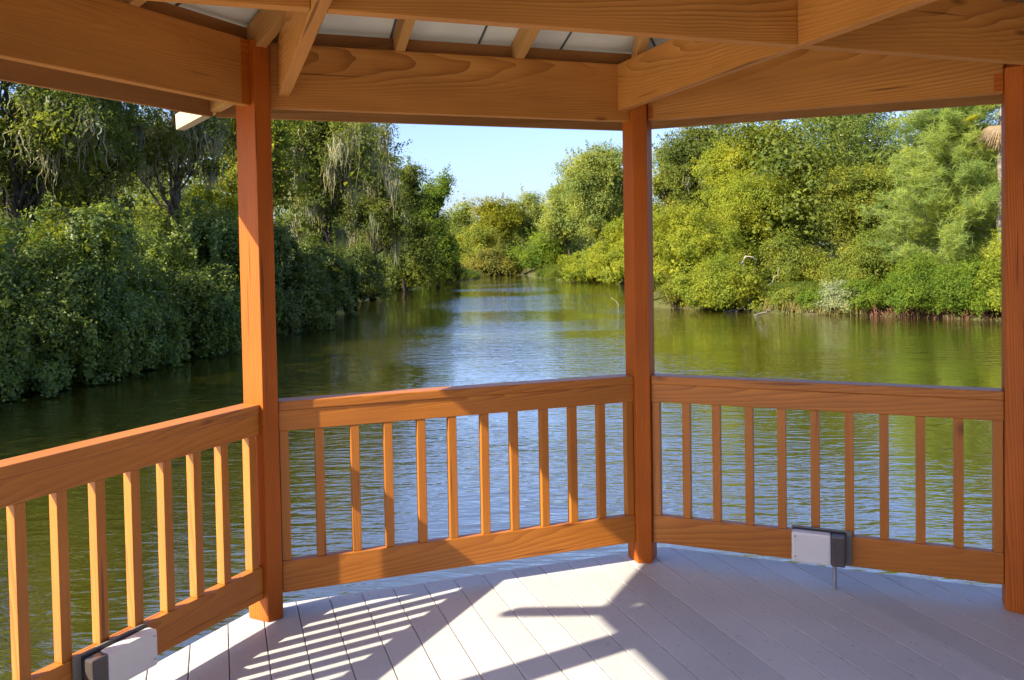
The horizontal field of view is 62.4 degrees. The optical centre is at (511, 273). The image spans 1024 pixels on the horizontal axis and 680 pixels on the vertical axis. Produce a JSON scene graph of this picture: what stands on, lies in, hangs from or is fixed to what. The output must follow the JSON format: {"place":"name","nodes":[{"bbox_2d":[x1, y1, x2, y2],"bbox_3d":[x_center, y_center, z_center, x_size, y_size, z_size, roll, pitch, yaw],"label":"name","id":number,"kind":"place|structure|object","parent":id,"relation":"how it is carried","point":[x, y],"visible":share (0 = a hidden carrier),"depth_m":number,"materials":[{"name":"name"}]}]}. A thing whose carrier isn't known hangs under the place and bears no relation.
{"place":"outdoors","nodes":[
{"label":"outdoors","id":0,"kind":"place"},
{"bbox_2d":[0,82,997,248],"label":"sky","id":1,"kind":"structure","parent":0,"point":[484,161],"materials":[{"name":"blue"}]},
{"bbox_2d":[0,274,1001,679],"bbox_3d":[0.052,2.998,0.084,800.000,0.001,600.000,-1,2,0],"label":"water","id":2,"kind":"structure","parent":0,"point":[496,328],"depth_m":13.95,"materials":[{"name":"green liquid"}]},
{"bbox_2d":[386,267,482,287],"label":"reeds","id":3,"kind":"object","parent":2,"relation":"on","point":[472,273],"visible":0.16,"depth_m":91.18,"materials":[{"name":"green plant"}]},
{"bbox_2d":[0,0,1023,679],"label":"gazebo","id":4,"kind":"object","parent":2,"relation":"in","point":[634,72],"visible":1,"depth_m":3.45,"materials":[{"name":"brown wood"}]},
{"bbox_2d":[72,622,157,679],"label":"electrical box","id":5,"kind":"object","parent":4,"relation":"on","point":[129,654],"visible":1,"depth_m":2.77,"materials":[{"name":"white plastic"}]},
{"bbox_2d":[791,525,851,589],"bbox_3d":[1.353,1.246,3.702,0.251,0.254,0.069,0,2,23],"label":"electrical box","id":6,"kind":"object","parent":4,"relation":"on","point":[822,546],"visible":1,"depth_m":3.68,"materials":[{"name":"white plastic"}]},
{"bbox_2d":[754,307,772,314],"bbox_3d":[11.058,1.591,37.040,0.990,0.498,0.233,-1,2,-15],"label":"driftwood log","id":7,"kind":"object","parent":2,"relation":"in","point":[763,312],"visible":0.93,"depth_m":37.07,"materials":[{"name":"grey wood"}]},
{"bbox_2d":[0,245,1001,394],"bbox_3d":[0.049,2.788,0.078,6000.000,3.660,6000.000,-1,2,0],"label":"ground","id":8,"kind":"structure","parent":0,"point":[661,303],"depth_m":38.28,"materials":[{"name":"soil"}]},
{"bbox_2d":[0,310,41,408],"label":"thicket","id":9,"kind":"object","parent":8,"relation":"on","point":[8,371],"visible":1,"depth_m":15.94,"materials":[{"name":"green plant"}]},
{"bbox_2d":[0,316,78,401],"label":"thicket","id":10,"kind":"object","parent":8,"relation":"on","point":[14,385],"visible":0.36,"depth_m":18.90,"materials":[{"name":"green plant"}]},
{"bbox_2d":[20,204,85,259],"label":"shrub","id":11,"kind":"object","parent":8,"relation":"on","point":[46,234],"visible":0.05,"depth_m":25.73,"materials":[{"name":"green plant"}]},
{"bbox_2d":[0,80,156,261],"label":"oak tree","id":12,"kind":"object","parent":8,"relation":"on","point":[44,124],"visible":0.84,"depth_m":25.73,"materials":[{"name":"green plant"}]},
{"bbox_2d":[0,192,157,397],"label":"thicket","id":13,"kind":"object","parent":8,"relation":"on","point":[18,276],"visible":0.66,"depth_m":19.65,"materials":[{"name":"green plant"}]},
{"bbox_2d":[10,196,193,388],"bbox_3d":[-10.633,0.349,22.047,3.625,5.047,6.095,-1,2,0],"label":"thicket","id":14,"kind":"object","parent":8,"relation":"on","point":[142,303],"visible":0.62,"depth_m":20.99,"materials":[{"name":"green plant"}]},
{"bbox_2d":[16,87,187,233],"bbox_3d":[-14.720,-4.350,29.648,6.279,12.083,5.874,0,2,42],"label":"oak tree","id":15,"kind":"object","parent":8,"relation":"on","point":[106,179],"visible":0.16,"depth_m":29.87,"materials":[{"name":"green plant"}]},
{"bbox_2d":[96,221,241,369],"bbox_3d":[-10.498,0.497,25.104,4.799,4.664,6.785,-1,2,0],"label":"thicket","id":16,"kind":"object","parent":8,"relation":"on","point":[195,305],"visible":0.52,"depth_m":24.76,"materials":[{"name":"green plant"}]},
{"bbox_2d":[107,105,236,219],"bbox_3d":[-13.034,-4.296,32.950,7.061,12.132,5.851,-1,2,0],"label":"oak tree","id":17,"kind":"object","parent":8,"relation":"on","point":[174,145],"visible":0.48,"depth_m":31.74,"materials":[{"name":"green plant"}]},
{"bbox_2d":[175,173,238,270],"bbox_3d":[-12.928,-1.340,36.078,4.524,5.988,3.980,0,2,36],"label":"shrub","id":18,"kind":"object","parent":8,"relation":"on","point":[209,197],"visible":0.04,"depth_m":35.95,"materials":[{"name":"green plant"}]},
{"bbox_2d":[138,192,284,352],"bbox_3d":[-10.233,-0.204,28.286,4.790,5.120,6.292,-1,2,0],"label":"thicket","id":19,"kind":"object","parent":8,"relation":"on","point":[206,239],"visible":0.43,"depth_m":27.35,"materials":[{"name":"green plant"}]},
{"bbox_2d":[194,118,326,219],"bbox_3d":[-11.429,-4.061,38.017,6.412,12.191,6.586,-1,2,0],"label":"oak tree","id":20,"kind":"object","parent":8,"relation":"on","point":[279,136],"visible":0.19,"depth_m":37.67,"materials":[{"name":"green plant"}]},
{"bbox_2d":[227,213,345,333],"bbox_3d":[-9.488,0.063,33.461,5.266,4.946,6.388,-1,2,0],"label":"thicket","id":21,"kind":"object","parent":8,"relation":"on","point":[301,291],"visible":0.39,"depth_m":33.41,"materials":[{"name":"green plant"}]},
{"bbox_2d":[281,231,371,315],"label":"thicket","id":22,"kind":"object","parent":8,"relation":"on","point":[336,264],"visible":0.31,"depth_m":40.92,"materials":[{"name":"green plant"}]},
{"bbox_2d":[274,121,414,256],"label":"oak tree","id":23,"kind":"object","parent":8,"relation":"on","point":[336,150],"visible":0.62,"depth_m":44.88,"materials":[{"name":"green plant"}]},
{"bbox_2d":[339,233,402,299],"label":"shrub","id":24,"kind":"object","parent":8,"relation":"on","point":[376,287],"visible":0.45,"depth_m":53.38,"materials":[{"name":"green plant"}]},
{"bbox_2d":[336,143,420,298],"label":"oak tree","id":25,"kind":"object","parent":8,"relation":"on","point":[384,222],"visible":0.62,"depth_m":54.15,"materials":[{"name":"green plant"}]},
{"bbox_2d":[370,252,429,290],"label":"shrub","id":26,"kind":"object","parent":8,"relation":"on","point":[390,281],"visible":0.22,"depth_m":66.27,"materials":[{"name":"green plant"}]},
{"bbox_2d":[361,155,452,291],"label":"oak tree","id":27,"kind":"object","parent":8,"relation":"on","point":[420,262],"visible":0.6,"depth_m":63.07,"materials":[{"name":"green plant"}]},
{"bbox_2d":[411,163,468,286],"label":"oak tree","id":28,"kind":"object","parent":8,"relation":"on","point":[442,187],"visible":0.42,"depth_m":72.99,"materials":[{"name":"green plant"}]},
{"bbox_2d":[435,233,474,282],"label":"shrub","id":29,"kind":"object","parent":8,"relation":"on","point":[458,268],"visible":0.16,"depth_m":81.46,"materials":[{"name":"green plant"}]},
{"bbox_2d":[441,197,481,250],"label":"broadleaf tree","id":30,"kind":"object","parent":8,"relation":"on","point":[464,216],"visible":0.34,"depth_m":123.49,"materials":[{"name":"green plant"}]},
{"bbox_2d":[452,216,510,267],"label":"shrub","id":31,"kind":"object","parent":8,"relation":"on","point":[479,240],"visible":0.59,"depth_m":111.15,"materials":[{"name":"green plant"}]},
{"bbox_2d":[460,235,529,275],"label":"shrub","id":32,"kind":"object","parent":8,"relation":"on","point":[492,261],"visible":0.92,"depth_m":102.25,"materials":[{"name":"green plant"}]},
{"bbox_2d":[464,192,529,244],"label":"broadleaf tree","id":33,"kind":"object","parent":8,"relation":"on","point":[505,216],"visible":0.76,"depth_m":116.52,"materials":[{"name":"green plant"}]},
{"bbox_2d":[0,83,997,272],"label":"woodland","id":34,"kind":"object","parent":8,"relation":"on","point":[153,211],"visible":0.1,"depth_m":46.43,"materials":[{"name":"green plant"}]},
{"bbox_2d":[505,185,546,246],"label":"broadleaf tree","id":35,"kind":"object","parent":8,"relation":"on","point":[530,216],"visible":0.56,"depth_m":120.76,"materials":[{"name":"green plant"}]},
{"bbox_2d":[503,227,581,273],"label":"shrub","id":36,"kind":"object","parent":8,"relation":"on","point":[541,253],"visible":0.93,"depth_m":101.79,"materials":[{"name":"green plant"}]},
{"bbox_2d":[531,174,590,255],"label":"broadleaf tree","id":37,"kind":"object","parent":8,"relation":"on","point":[556,223],"visible":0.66,"depth_m":98.68,"materials":[{"name":"green plant"}]},
{"bbox_2d":[549,242,604,281],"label":"shrub","id":38,"kind":"object","parent":8,"relation":"on","point":[574,269],"visible":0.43,"depth_m":77.71,"materials":[{"name":"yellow plant"}]},
{"bbox_2d":[548,138,623,249],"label":"broadleaf tree","id":39,"kind":"object","parent":8,"relation":"on","point":[595,189],"visible":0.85,"depth_m":90.35,"materials":[{"name":"green plant"}]},
{"bbox_2d":[582,210,670,283],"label":"shrub","id":40,"kind":"object","parent":8,"relation":"on","point":[607,256],"visible":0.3,"depth_m":69.72,"materials":[{"name":"green plant"}]},
{"bbox_2d":[654,273,699,306],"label":"shrub","id":41,"kind":"object","parent":8,"relation":"on","point":[667,298],"visible":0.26,"depth_m":41.83,"materials":[{"name":"green plant"}]},
{"bbox_2d":[652,134,705,237],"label":"broadleaf tree","id":42,"kind":"object","parent":8,"relation":"on","point":[661,190],"visible":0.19,"depth_m":71.34,"materials":[{"name":"green plant"}]},
{"bbox_2d":[610,199,764,297],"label":"shrub","id":43,"kind":"object","parent":8,"relation":"on","point":[675,251],"visible":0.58,"depth_m":42.77,"materials":[{"name":"green plant"}]},
{"bbox_2d":[652,124,739,231],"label":"broadleaf tree","id":44,"kind":"object","parent":8,"relation":"on","point":[678,156],"visible":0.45,"depth_m":60.51,"materials":[{"name":"green plant"}]},
{"bbox_2d":[663,242,775,312],"bbox_3d":[9.972,0.144,39.972,5.054,3.398,5.055,-2,2,-39],"label":"shrub","id":45,"kind":"object","parent":8,"relation":"on","point":[720,283],"visible":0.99,"depth_m":39.11,"materials":[{"name":"green plant"}]},
{"bbox_2d":[735,299,755,311],"bbox_3d":[10.971,1.546,38.964,1.726,0.775,0.990,-1,2,0],"label":"tree stump","id":46,"kind":"object","parent":8,"relation":"on","point":[749,301],"visible":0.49,"depth_m":38.83,"materials":[{"name":"brown wood"}]},
{"bbox_2d":[728,256,778,288],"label":"dead snag","id":47,"kind":"object","parent":8,"relation":"on","point":[753,269],"visible":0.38,"depth_m":40.37,"materials":[{"name":"grey wood"}]},
{"bbox_2d":[689,166,821,272],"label":"broadleaf tree","id":48,"kind":"object","parent":8,"relation":"on","point":[741,202],"visible":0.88,"depth_m":44.90,"materials":[{"name":"green plant"}]},
{"bbox_2d":[680,119,857,246],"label":"broadleaf tree","id":49,"kind":"object","parent":8,"relation":"on","point":[721,156],"visible":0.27,"depth_m":49.13,"materials":[{"name":"green plant"}]},
{"bbox_2d":[765,280,806,309],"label":"shrub","id":50,"kind":"object","parent":8,"relation":"on","point":[787,294],"visible":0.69,"depth_m":37.60,"materials":[{"name":"green plant"}]},
{"bbox_2d":[745,224,835,287],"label":"shrub","id":51,"kind":"object","parent":8,"relation":"on","point":[803,267],"visible":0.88,"depth_m":42.56,"materials":[{"name":"green plant"}]},
{"bbox_2d":[763,271,833,306],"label":"lawn grass","id":52,"kind":"structure","parent":8,"relation":"on","point":[804,285],"depth_m":40.08,"materials":[{"name":"green plant"}]},
{"bbox_2d":[790,286,826,310],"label":"shrub","id":53,"kind":"object","parent":8,"relation":"on","point":[812,296],"visible":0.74,"depth_m":36.77,"materials":[{"name":"green plant"}]},
{"bbox_2d":[761,296,869,315],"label":"dry grass","id":54,"kind":"structure","parent":8,"relation":"on","point":[797,309],"depth_m":36.59,"materials":[{"name":"plant"}]},
{"bbox_2d":[811,277,860,312],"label":"shrub","id":55,"kind":"object","parent":8,"relation":"on","point":[834,295],"visible":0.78,"depth_m":35.91,"materials":[{"name":"green plant"}]},
{"bbox_2d":[792,112,925,206],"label":"broadleaf tree","id":56,"kind":"object","parent":8,"relation":"on","point":[875,136],"visible":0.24,"depth_m":55.78,"materials":[{"name":"green plant"}]},
{"bbox_2d":[813,222,909,284],"bbox_3d":[16.720,-0.570,39.651,4.964,3.750,4.587,-1,2,0],"label":"shrub","id":57,"kind":"object","parent":8,"relation":"on","point":[862,261],"visible":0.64,"depth_m":38.93,"materials":[{"name":"green plant"}]},
{"bbox_2d":[808,153,920,255],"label":"broadleaf tree","id":58,"kind":"object","parent":8,"relation":"on","point":[865,185],"visible":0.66,"depth_m":43.50,"materials":[{"name":"green plant"}]},
{"bbox_2d":[838,274,890,313],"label":"shrub","id":59,"kind":"object","parent":8,"relation":"on","point":[864,288],"visible":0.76,"depth_m":35.49,"materials":[{"name":"green plant"}]},
{"bbox_2d":[866,304,936,317],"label":"exposed roots","id":60,"kind":"object","parent":8,"relation":"on","point":[874,309],"visible":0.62,"depth_m":34.75,"materials":[{"name":"brown wood"}]},
{"bbox_2d":[869,251,970,316],"bbox_3d":[16.940,0.360,34.925,4.551,2.676,4.051,-1,2,0],"label":"shrub","id":61,"kind":"object","parent":8,"relation":"on","point":[907,286],"visible":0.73,"depth_m":34.35,"materials":[{"name":"green plant"}]},
{"bbox_2d":[854,104,1000,269],"bbox_3d":[19.396,-3.731,37.572,8.322,9.002,8.413,-1,2,0],"label":"pine tree","id":62,"kind":"object","parent":8,"relation":"on","point":[946,178],"visible":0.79,"depth_m":36.34,"materials":[{"name":"green plant"}]},
{"bbox_2d":[916,253,1001,318],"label":"shrub","id":63,"kind":"object","parent":8,"relation":"on","point":[965,293],"visible":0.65,"depth_m":32.97,"materials":[{"name":"green plant"}]},
{"bbox_2d":[927,306,1001,319],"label":"exposed roots","id":64,"kind":"object","parent":8,"relation":"on","point":[966,312],"visible":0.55,"depth_m":33.31,"materials":[{"name":"brown wood"}]},
{"bbox_2d":[960,104,1000,266],"bbox_3d":[20.323,-3.679,34.773,3.313,9.428,3.242,-1,2,0],"label":"palm tree","id":65,"kind":"object","parent":8,"relation":"on","point":[992,134],"visible":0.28,"depth_m":34.73,"materials":[{"name":"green plant"}]},
{"bbox_2d":[972,207,1001,314],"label":"shrub","id":66,"kind":"object","parent":8,"relation":"on","point":[996,292],"visible":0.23,"depth_m":31.63,"materials":[{"name":"green plant"}]},
{"bbox_2d":[533,263,623,278],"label":"bank grass","id":67,"kind":"structure","parent":0,"point":[544,272],"depth_m":89.86,"materials":[{"name":"green plant"}]}
]}

